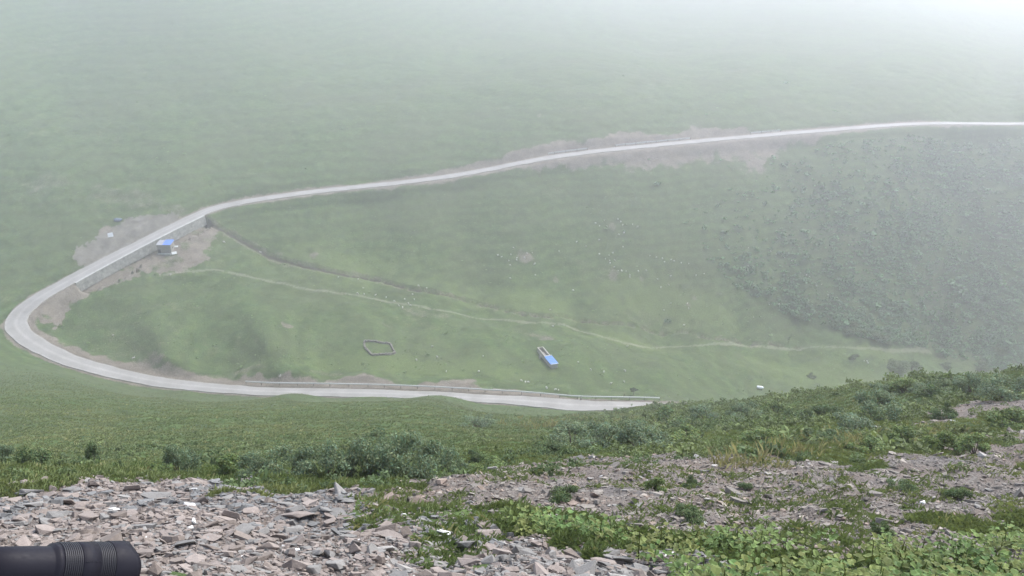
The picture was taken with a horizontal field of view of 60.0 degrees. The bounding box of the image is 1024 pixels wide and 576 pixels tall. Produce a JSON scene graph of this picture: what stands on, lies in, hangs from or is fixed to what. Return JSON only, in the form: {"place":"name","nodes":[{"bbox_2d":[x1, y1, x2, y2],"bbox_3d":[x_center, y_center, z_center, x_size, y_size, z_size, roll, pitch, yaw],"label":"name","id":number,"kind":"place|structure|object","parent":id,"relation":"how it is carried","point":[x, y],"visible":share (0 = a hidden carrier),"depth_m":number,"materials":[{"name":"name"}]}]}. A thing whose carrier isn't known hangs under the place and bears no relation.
{"place":"outdoors","nodes":[
{"label":"outdoors","id":0,"kind":"place"},
{"bbox_2d":[0,0,1023,575],"bbox_3d":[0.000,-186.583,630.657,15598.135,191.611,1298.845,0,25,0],"label":"ground","id":1,"kind":"structure","parent":0,"point":[260,88],"depth_m":309.43,"materials":[{"name":"plant"}]},
{"bbox_2d":[0,444,19,461],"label":"bush","id":2,"kind":"object","parent":1,"relation":"on","point":[5,450],"visible":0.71,"depth_m":17.47,"materials":[{"name":"green plant"}]},
{"bbox_2d":[2,446,51,464],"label":"bush","id":3,"kind":"object","parent":1,"relation":"on","point":[31,455],"visible":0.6,"depth_m":17.06,"materials":[{"name":"green plant"}]},
{"bbox_2d":[19,489,43,492],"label":"flat stone","id":4,"kind":"object","parent":1,"relation":"on","point":[28,490],"visible":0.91,"depth_m":12.79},
{"bbox_2d":[84,441,101,464],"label":"bush","id":5,"kind":"object","parent":1,"relation":"on","point":[92,449],"visible":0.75,"depth_m":18.53,"materials":[{"name":"green plant"}]},
{"bbox_2d":[75,215,206,290],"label":"retaining wall","id":6,"kind":"structure","parent":1,"relation":"on","point":[98,275],"depth_m":266.96,"materials":[{"name":"concrete"}]},
{"bbox_2d":[150,463,172,472],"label":"bush","id":7,"kind":"object","parent":1,"relation":"on","point":[161,467],"visible":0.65,"depth_m":17.08,"materials":[{"name":"green plant"}]},
{"bbox_2d":[156,239,174,254],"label":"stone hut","id":8,"kind":"object","parent":1,"relation":"on","point":[165,247],"visible":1,"depth_m":269.12,"materials":[{"name":"paint"}]},
{"bbox_2d":[162,443,202,471],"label":"bush","id":9,"kind":"object","parent":1,"relation":"on","point":[174,455],"visible":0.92,"depth_m":17.99,"materials":[{"name":"green plant"}]},
{"bbox_2d":[168,539,197,547],"bbox_3d":[-2.984,2.307,8.017,0.285,0.044,0.196,-7,-5,-18],"label":"flat stone","id":10,"kind":"object","parent":1,"relation":"on","point":[183,542],"visible":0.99,"depth_m":7.97,"materials":[{"name":"stone"}]},
{"bbox_2d":[213,453,248,475],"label":"bush","id":11,"kind":"object","parent":1,"relation":"on","point":[225,464],"visible":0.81,"depth_m":17.83,"materials":[{"name":"green plant"}]},
{"bbox_2d":[233,448,263,478],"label":"bush","id":12,"kind":"object","parent":1,"relation":"on","point":[243,460],"visible":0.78,"depth_m":17.00,"materials":[{"name":"green plant"}]},
{"bbox_2d":[256,527,269,533],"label":"flat stone","id":13,"kind":"object","parent":1,"relation":"on","point":[265,530],"visible":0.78,"depth_m":8.71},
{"bbox_2d":[253,444,315,475],"bbox_3d":[-4.284,3.499,17.047,1.236,0.779,0.984,15,29,29],"label":"bush","id":14,"kind":"object","parent":1,"relation":"on","point":[272,465],"visible":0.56,"depth_m":17.02,"materials":[{"name":"green plant"}]},
{"bbox_2d":[276,502,296,505],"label":"flat stone","id":15,"kind":"object","parent":1,"relation":"on","point":[287,503],"visible":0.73,"depth_m":11.47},
{"bbox_2d":[277,442,321,463],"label":"bush","id":16,"kind":"object","parent":1,"relation":"on","point":[316,451],"visible":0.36,"depth_m":29.10,"materials":[{"name":"green plant"}]},
{"bbox_2d":[296,437,359,476],"bbox_3d":[-3.551,3.394,16.915,1.168,1.044,1.111,-18,31,-34],"label":"bush","id":17,"kind":"object","parent":1,"relation":"on","point":[331,457],"visible":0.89,"depth_m":16.78,"materials":[{"name":"green plant"}]},
{"bbox_2d":[326,559,345,569],"bbox_3d":[-1.493,2.352,7.533,0.176,0.071,0.134,3,-6,-24],"label":"boulder","id":18,"kind":"object","parent":1,"relation":"on","point":[337,564],"visible":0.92,"depth_m":7.49,"materials":[{"name":"stone"}]},
{"bbox_2d":[328,507,346,516],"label":"flat stone","id":19,"kind":"object","parent":1,"relation":"on","point":[336,511],"visible":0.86,"depth_m":10.69,"materials":[{"name":"stone"}]},
{"bbox_2d":[355,427,392,452],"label":"bush","id":20,"kind":"object","parent":1,"relation":"on","point":[379,433],"visible":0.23,"depth_m":36.64,"materials":[{"name":"green plant"}]},
{"bbox_2d":[342,437,410,476],"bbox_3d":[-2.574,3.394,17.198,1.552,1.176,1.040,18,31,34],"label":"bush","id":21,"kind":"object","parent":1,"relation":"on","point":[366,458],"visible":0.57,"depth_m":16.94,"materials":[{"name":"green plant"}]},
{"bbox_2d":[363,339,395,355],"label":"stone pen","id":22,"kind":"object","parent":1,"relation":"on","point":[378,354],"visible":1,"depth_m":237.96,"materials":[{"name":"stone"}]},
{"bbox_2d":[371,528,402,537],"bbox_3d":[-1.220,2.445,8.805,0.377,0.058,0.260,9,3,17],"label":"flat stone","id":23,"kind":"object","parent":1,"relation":"on","point":[387,532],"visible":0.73,"depth_m":8.79,"materials":[{"name":"stone"}]},
{"bbox_2d":[384,432,427,460],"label":"bush","id":24,"kind":"object","parent":1,"relation":"on","point":[407,452],"visible":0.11,"depth_m":26.69,"materials":[{"name":"green plant"}]},
{"bbox_2d":[370,428,445,479],"bbox_3d":[-1.906,3.437,17.006,1.203,1.169,1.511,-18,31,-34],"label":"bush","id":25,"kind":"object","parent":1,"relation":"on","point":[433,449],"visible":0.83,"depth_m":16.87,"materials":[{"name":"green plant"}]},
{"bbox_2d":[426,445,467,472],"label":"bush","id":26,"kind":"object","parent":1,"relation":"on","point":[446,459],"visible":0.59,"depth_m":20.30,"materials":[{"name":"green plant"}]},
{"bbox_2d":[246,381,659,400],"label":"guardrail","id":27,"kind":"object","parent":1,"relation":"on","point":[417,386],"visible":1,"depth_m":220.05,"materials":[{"name":"metal"}]},
{"bbox_2d":[457,541,474,547],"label":"flat stone","id":28,"kind":"object","parent":1,"relation":"on","point":[464,544],"visible":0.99,"depth_m":8.45,"materials":[{"name":"stone"}]},
{"bbox_2d":[458,413,495,427],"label":"bush","id":29,"kind":"object","parent":1,"relation":"on","point":[486,420],"visible":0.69,"depth_m":67.29,"materials":[{"name":"green plant"}]},
{"bbox_2d":[467,448,486,461],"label":"bush","id":30,"kind":"object","parent":1,"relation":"on","point":[475,454],"visible":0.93,"depth_m":24.09,"materials":[{"name":"green plant"}]},
{"bbox_2d":[468,455,506,468],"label":"bush","id":31,"kind":"object","parent":1,"relation":"on","point":[493,460],"visible":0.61,"depth_m":22.66,"materials":[{"name":"green plant"}]},
{"bbox_2d":[0,400,1023,575],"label":"rubble","id":32,"kind":"object","parent":1,"relation":"on","point":[237,531],"visible":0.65,"depth_m":9.92,"materials":[{"name":"stone"}]},
{"bbox_2d":[11,516,26,521],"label":"flat stone","id":33,"kind":"object","parent":32,"relation":"on","point":[17,518],"visible":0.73,"depth_m":9.47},
{"bbox_2d":[15,535,30,545],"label":"flat stone","id":34,"kind":"object","parent":32,"relation":"on","point":[23,540],"visible":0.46,"depth_m":8.43,"materials":[{"name":"stone"}]},
{"bbox_2d":[22,501,42,506],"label":"flat stone","id":35,"kind":"object","parent":32,"relation":"on","point":[35,504],"visible":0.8,"depth_m":11.23,"materials":[{"name":"stone"}]},
{"bbox_2d":[34,509,52,514],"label":"flat stone","id":36,"kind":"object","parent":32,"relation":"on","point":[42,511],"visible":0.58,"depth_m":10.87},
{"bbox_2d":[57,493,78,496],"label":"flat stone","id":37,"kind":"object","parent":32,"relation":"on","point":[68,494],"visible":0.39,"depth_m":12.36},
{"bbox_2d":[62,486,84,491],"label":"flat stone","id":38,"kind":"object","parent":32,"relation":"on","point":[72,488],"visible":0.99,"depth_m":12.92,"materials":[{"name":"stone"}]},
{"bbox_2d":[78,510,98,520],"bbox_3d":[-4.689,2.531,9.823,0.214,0.074,0.321,9,-3,-21],"label":"flat stone","id":39,"kind":"object","parent":32,"relation":"on","point":[88,515],"visible":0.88,"depth_m":9.73,"materials":[{"name":"stone"}]},
{"bbox_2d":[86,499,112,508],"bbox_3d":[-5.426,2.845,11.677,0.225,0.088,0.466,4,-1,16],"label":"flat stone","id":40,"kind":"object","parent":32,"relation":"on","point":[99,505],"visible":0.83,"depth_m":11.58,"materials":[{"name":"stone"}]},
{"bbox_2d":[124,485,140,489],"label":"flat stone","id":41,"kind":"object","parent":32,"relation":"on","point":[132,487],"visible":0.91,"depth_m":13.31,"materials":[{"name":"stone"}]},
{"bbox_2d":[127,509,137,516],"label":"flat stone","id":42,"kind":"object","parent":32,"relation":"on","point":[132,512],"visible":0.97,"depth_m":9.99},
{"bbox_2d":[140,492,171,498],"bbox_3d":[-5.190,3.005,12.881,0.546,0.104,0.264,4,1,-43],"label":"flat stone","id":43,"kind":"object","parent":32,"relation":"on","point":[154,495],"visible":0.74,"depth_m":12.86,"materials":[{"name":"stone"}]},
{"bbox_2d":[178,563,192,572],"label":"flat stone","id":44,"kind":"object","parent":32,"relation":"on","point":[185,566],"visible":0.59,"depth_m":6.65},
{"bbox_2d":[187,477,206,484],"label":"flat stone","id":45,"kind":"object","parent":32,"relation":"on","point":[191,479],"visible":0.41,"depth_m":14.75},
{"bbox_2d":[200,533,221,540],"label":"flat stone","id":46,"kind":"object","parent":32,"relation":"on","point":[213,537],"visible":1,"depth_m":8.20,"materials":[{"name":"stone"}]},
{"bbox_2d":[222,510,241,519],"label":"flat stone","id":47,"kind":"object","parent":32,"relation":"on","point":[230,514],"visible":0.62,"depth_m":10.18,"materials":[{"name":"stone"}]},
{"bbox_2d":[242,506,259,514],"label":"flat stone","id":48,"kind":"object","parent":32,"relation":"on","point":[250,510],"visible":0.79,"depth_m":10.89,"materials":[{"name":"stone"}]},
{"bbox_2d":[256,542,279,549],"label":"flat stone","id":49,"kind":"object","parent":32,"relation":"on","point":[270,545],"visible":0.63,"depth_m":7.93,"materials":[{"name":"stone"}]},
{"bbox_2d":[282,525,303,532],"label":"flat stone","id":50,"kind":"object","parent":32,"relation":"on","point":[296,528],"visible":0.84,"depth_m":9.94,"materials":[{"name":"stone"}]},
{"bbox_2d":[286,504,303,511],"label":"flat stone","id":51,"kind":"object","parent":32,"relation":"on","point":[296,508],"visible":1,"depth_m":10.65,"materials":[{"name":"stone"}]},
{"bbox_2d":[280,511,314,517],"bbox_3d":[-2.565,2.694,10.585,0.424,0.051,0.321,-8,-2,-5],"label":"flat stone","id":52,"kind":"object","parent":32,"relation":"on","point":[297,514],"visible":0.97,"depth_m":10.49,"materials":[{"name":"stone"}]},
{"bbox_2d":[305,564,321,574],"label":"flat stone","id":53,"kind":"object","parent":32,"relation":"on","point":[314,569],"visible":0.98,"depth_m":7.32,"materials":[{"name":"stone"}]},
{"bbox_2d":[323,517,335,525],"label":"flat stone","id":54,"kind":"object","parent":32,"relation":"on","point":[329,521],"visible":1,"depth_m":10.41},
{"bbox_2d":[334,482,345,493],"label":"flat stone","id":55,"kind":"object","parent":32,"relation":"on","point":[338,488],"visible":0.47,"depth_m":13.95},
{"bbox_2d":[408,541,420,547],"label":"flat stone","id":56,"kind":"object","parent":32,"relation":"on","point":[413,544],"visible":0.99,"depth_m":8.27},
{"bbox_2d":[480,555,494,563],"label":"flat stone","id":57,"kind":"object","parent":32,"relation":"on","point":[489,559],"visible":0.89,"depth_m":7.24,"materials":[{"name":"stone"}]},
{"bbox_2d":[475,529,501,537],"bbox_3d":[-0.235,2.524,9.117,0.286,0.080,0.182,3,3,-29],"label":"flat stone","id":58,"kind":"object","parent":32,"relation":"on","point":[488,531],"visible":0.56,"depth_m":9.09,"materials":[{"name":"stone"}]},
{"bbox_2d":[500,566,518,571],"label":"flat stone","id":59,"kind":"object","parent":32,"relation":"on","point":[513,569],"visible":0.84,"depth_m":6.86,"materials":[{"name":"stone"}]},
{"bbox_2d":[548,483,577,503],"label":"bush","id":60,"kind":"object","parent":32,"relation":"on","point":[560,495],"visible":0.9,"depth_m":12.19,"materials":[{"name":"green plant"}]},
{"bbox_2d":[737,481,752,489],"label":"bush","id":61,"kind":"object","parent":32,"relation":"on","point":[744,485],"visible":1,"depth_m":14.27,"materials":[{"name":"green plant"}]},
{"bbox_2d":[886,478,918,492],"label":"bush","id":62,"kind":"object","parent":32,"relation":"on","point":[902,483],"visible":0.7,"depth_m":14.36,"materials":[{"name":"green plant"}]},
{"bbox_2d":[0,389,1023,575],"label":"grass","id":63,"kind":"structure","parent":1,"relation":"on","point":[951,521],"depth_m":12.77,"materials":[{"name":"plant"}]},
{"bbox_2d":[0,365,1023,455],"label":"meadow grass","id":64,"kind":"structure","parent":1,"relation":"on","point":[65,435],"depth_m":63.65,"materials":[{"name":"plant"}]},
{"bbox_2d":[0,363,1023,492],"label":"undergrowth","id":65,"kind":"object","parent":1,"relation":"on","point":[726,423],"visible":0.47,"depth_m":30.65,"materials":[{"name":"green plant"}]},
{"bbox_2d":[526,439,561,455],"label":"bush","id":66,"kind":"object","parent":1,"relation":"on","point":[547,447],"visible":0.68,"depth_m":25.55,"materials":[{"name":"green plant"}]},
{"bbox_2d":[537,346,558,368],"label":"shed","id":67,"kind":"structure","parent":1,"relation":"on","point":[550,360],"depth_m":241.72,"materials":[{"name":"metal"}]},
{"bbox_2d":[547,418,593,446],"bbox_3d":[2.155,5.552,31.738,1.828,0.879,2.296,10,27,21],"label":"bush","id":68,"kind":"object","parent":1,"relation":"on","point":[574,429],"visible":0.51,"depth_m":32.00,"materials":[{"name":"green plant"}]},
{"bbox_2d":[578,421,630,447],"bbox_3d":[3.123,4.987,28.849,1.870,1.123,1.779,12,27,24],"label":"bush","id":69,"kind":"object","parent":1,"relation":"on","point":[605,428],"visible":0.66,"depth_m":28.82,"materials":[{"name":"green plant"}]},
{"bbox_2d":[613,418,675,446],"bbox_3d":[4.314,4.754,27.673,1.522,1.015,2.272,-15,29,-30],"label":"bush","id":70,"kind":"object","parent":1,"relation":"on","point":[632,429],"visible":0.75,"depth_m":27.77,"materials":[{"name":"green plant"}]},
{"bbox_2d":[615,137,689,146],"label":"guardrail","id":71,"kind":"object","parent":1,"relation":"on","point":[651,141],"visible":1,"depth_m":331.33,"materials":[{"name":"metal"}]},
{"bbox_2d":[643,477,667,491],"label":"bush","id":72,"kind":"object","parent":1,"relation":"on","point":[655,484],"visible":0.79,"depth_m":13.47,"materials":[{"name":"green plant"}]},
{"bbox_2d":[654,405,697,428],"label":"bush","id":73,"kind":"object","parent":1,"relation":"on","point":[665,410],"visible":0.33,"depth_m":49.41,"materials":[{"name":"green plant"}]},
{"bbox_2d":[663,423,710,442],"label":"bush","id":74,"kind":"object","parent":1,"relation":"on","point":[686,430],"visible":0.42,"depth_m":28.49,"materials":[{"name":"green plant"}]},
{"bbox_2d":[676,503,706,525],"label":"bush","id":75,"kind":"object","parent":1,"relation":"on","point":[690,513],"visible":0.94,"depth_m":10.70,"materials":[{"name":"green plant"}]},
{"bbox_2d":[681,474,701,487],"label":"bush","id":76,"kind":"object","parent":1,"relation":"on","point":[691,480],"visible":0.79,"depth_m":14.59,"materials":[{"name":"green plant"}]},
{"bbox_2d":[687,402,722,424],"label":"bush","id":77,"kind":"object","parent":1,"relation":"on","point":[695,410],"visible":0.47,"depth_m":45.90,"materials":[{"name":"green plant"}]},
{"bbox_2d":[500,411,973,470],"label":"dry grass","id":78,"kind":"structure","parent":1,"relation":"on","point":[726,458],"depth_m":20.90,"materials":[{"name":"plant"}]},
{"bbox_2d":[725,399,766,418],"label":"bush","id":79,"kind":"object","parent":1,"relation":"on","point":[737,407],"visible":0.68,"depth_m":43.55,"materials":[{"name":"green plant"}]},
{"bbox_2d":[738,425,781,443],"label":"bush","id":80,"kind":"object","parent":1,"relation":"on","point":[749,435],"visible":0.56,"depth_m":23.92,"materials":[{"name":"green plant"}]},
{"bbox_2d":[498,501,1023,575],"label":"weeds","id":81,"kind":"object","parent":1,"relation":"on","point":[917,567],"visible":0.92,"depth_m":8.06,"materials":[{"name":"green plant"}]},
{"bbox_2d":[760,399,790,413],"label":"bush","id":82,"kind":"object","parent":1,"relation":"on","point":[773,404],"visible":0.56,"depth_m":47.87,"materials":[{"name":"green plant"}]},
{"bbox_2d":[783,408,814,421],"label":"bush","id":83,"kind":"object","parent":1,"relation":"on","point":[789,411],"visible":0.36,"depth_m":35.93,"materials":[{"name":"green plant"}]},
{"bbox_2d":[622,75,1023,370],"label":"hillside shrubs","id":84,"kind":"object","parent":1,"relation":"on","point":[997,337],"visible":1,"depth_m":319.73,"materials":[{"name":"green plant"}]},
{"bbox_2d":[804,427,844,441],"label":"bush","id":85,"kind":"object","parent":1,"relation":"on","point":[829,432],"visible":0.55,"depth_m":24.12,"materials":[{"name":"green plant"}]},
{"bbox_2d":[810,402,845,413],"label":"bush","id":86,"kind":"object","parent":1,"relation":"on","point":[824,408],"visible":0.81,"depth_m":39.25,"materials":[{"name":"green plant"}]},
{"bbox_2d":[843,321,867,335],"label":"bush","id":87,"kind":"object","parent":1,"relation":"on","point":[851,330],"visible":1,"depth_m":289.81,"materials":[{"name":"green plant"}]},
{"bbox_2d":[832,412,879,432],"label":"bush","id":88,"kind":"object","parent":1,"relation":"on","point":[854,421],"visible":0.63,"depth_m":26.27,"materials":[{"name":"green plant"}]},
{"bbox_2d":[842,436,891,452],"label":"bush","id":89,"kind":"object","parent":1,"relation":"on","point":[876,444],"visible":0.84,"depth_m":21.15,"materials":[{"name":"green plant"}]},
{"bbox_2d":[854,387,903,421],"bbox_3d":[13.264,4.496,32.248,1.732,1.312,2.176,10,27,21],"label":"bush","id":90,"kind":"object","parent":1,"relation":"on","point":[882,400],"visible":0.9,"depth_m":32.11,"materials":[{"name":"green plant"}]},
{"bbox_2d":[869,328,888,339],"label":"bush","id":91,"kind":"object","parent":1,"relation":"on","point":[877,334],"visible":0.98,"depth_m":288.91,"materials":[{"name":"green plant"}]},
{"bbox_2d":[870,520,895,540],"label":"bush","id":92,"kind":"object","parent":1,"relation":"on","point":[873,524],"visible":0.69,"depth_m":10.30,"materials":[{"name":"green plant"}]},
{"bbox_2d":[869,383,900,396],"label":"bush","id":93,"kind":"object","parent":1,"relation":"on","point":[878,385],"visible":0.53,"depth_m":44.20,"materials":[{"name":"green plant"}]},
{"bbox_2d":[886,358,908,372],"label":"bush","id":94,"kind":"object","parent":1,"relation":"on","point":[901,365],"visible":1,"depth_m":282.62,"materials":[{"name":"green plant"}]},
{"bbox_2d":[887,424,916,445],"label":"bush","id":95,"kind":"object","parent":1,"relation":"on","point":[907,431],"visible":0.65,"depth_m":22.30,"materials":[{"name":"green plant"}]},
{"bbox_2d":[888,377,917,392],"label":"bush","id":96,"kind":"object","parent":1,"relation":"on","point":[902,382],"visible":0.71,"depth_m":44.23,"materials":[{"name":"green plant"}]},
{"bbox_2d":[905,360,923,370],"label":"bush","id":97,"kind":"object","parent":1,"relation":"on","point":[914,363],"visible":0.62,"depth_m":288.64,"materials":[{"name":"green plant"}]},
{"bbox_2d":[907,381,932,393],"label":"bush","id":98,"kind":"object","parent":1,"relation":"on","point":[912,390],"visible":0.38,"depth_m":42.50,"materials":[{"name":"green plant"}]},
{"bbox_2d":[914,379,953,398],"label":"bush","id":99,"kind":"object","parent":1,"relation":"on","point":[942,384],"visible":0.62,"depth_m":41.20,"materials":[{"name":"green plant"}]},
{"bbox_2d":[922,430,962,452],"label":"bush","id":100,"kind":"object","parent":1,"relation":"on","point":[943,437],"visible":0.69,"depth_m":21.57,"materials":[{"name":"green plant"}]},
{"bbox_2d":[930,401,958,419],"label":"bush","id":101,"kind":"object","parent":1,"relation":"on","point":[948,412],"visible":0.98,"depth_m":30.32,"materials":[{"name":"green plant"}]},
{"bbox_2d":[939,361,952,370],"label":"bush","id":102,"kind":"object","parent":1,"relation":"on","point":[946,364],"visible":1,"depth_m":299.85,"materials":[{"name":"green plant"}]},
{"bbox_2d":[942,486,972,498],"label":"bush","id":103,"kind":"object","parent":1,"relation":"on","point":[960,493],"visible":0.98,"depth_m":13.38,"materials":[{"name":"green plant"}]},
{"bbox_2d":[954,432,993,454],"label":"bush","id":104,"kind":"object","parent":1,"relation":"on","point":[963,445],"visible":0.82,"depth_m":20.78,"materials":[{"name":"green plant"}]},
{"bbox_2d":[952,371,1003,396],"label":"bush","id":105,"kind":"object","parent":1,"relation":"on","point":[971,381],"visible":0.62,"depth_m":38.28,"materials":[{"name":"green plant"}]},
{"bbox_2d":[977,372,1023,401],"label":"bush","id":106,"kind":"object","parent":1,"relation":"on","point":[996,380],"visible":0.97,"depth_m":34.98,"materials":[{"name":"green plant"}]},
{"bbox_2d":[984,406,1023,429],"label":"bush","id":107,"kind":"object","parent":1,"relation":"on","point":[1015,415],"visible":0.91,"depth_m":26.40,"materials":[{"name":"green plant"}]},
{"bbox_2d":[4,122,1023,410],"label":"road","id":108,"kind":"structure","parent":0,"point":[18,330],"depth_m":234.03,"materials":[{"name":"asphalt"}]},
{"bbox_3d":[-0.801,0.693,1.667,0.606,0.605,0.528,0,25,0],"label":"tripod","id":109,"kind":"object","parent":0,"visible":0},
{"bbox_2d":[0,541,140,575],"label":"camera","id":110,"kind":"object","parent":109,"relation":"on","point":[108,558],"visible":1,"depth_m":1.49,"materials":[{"name":"black"}]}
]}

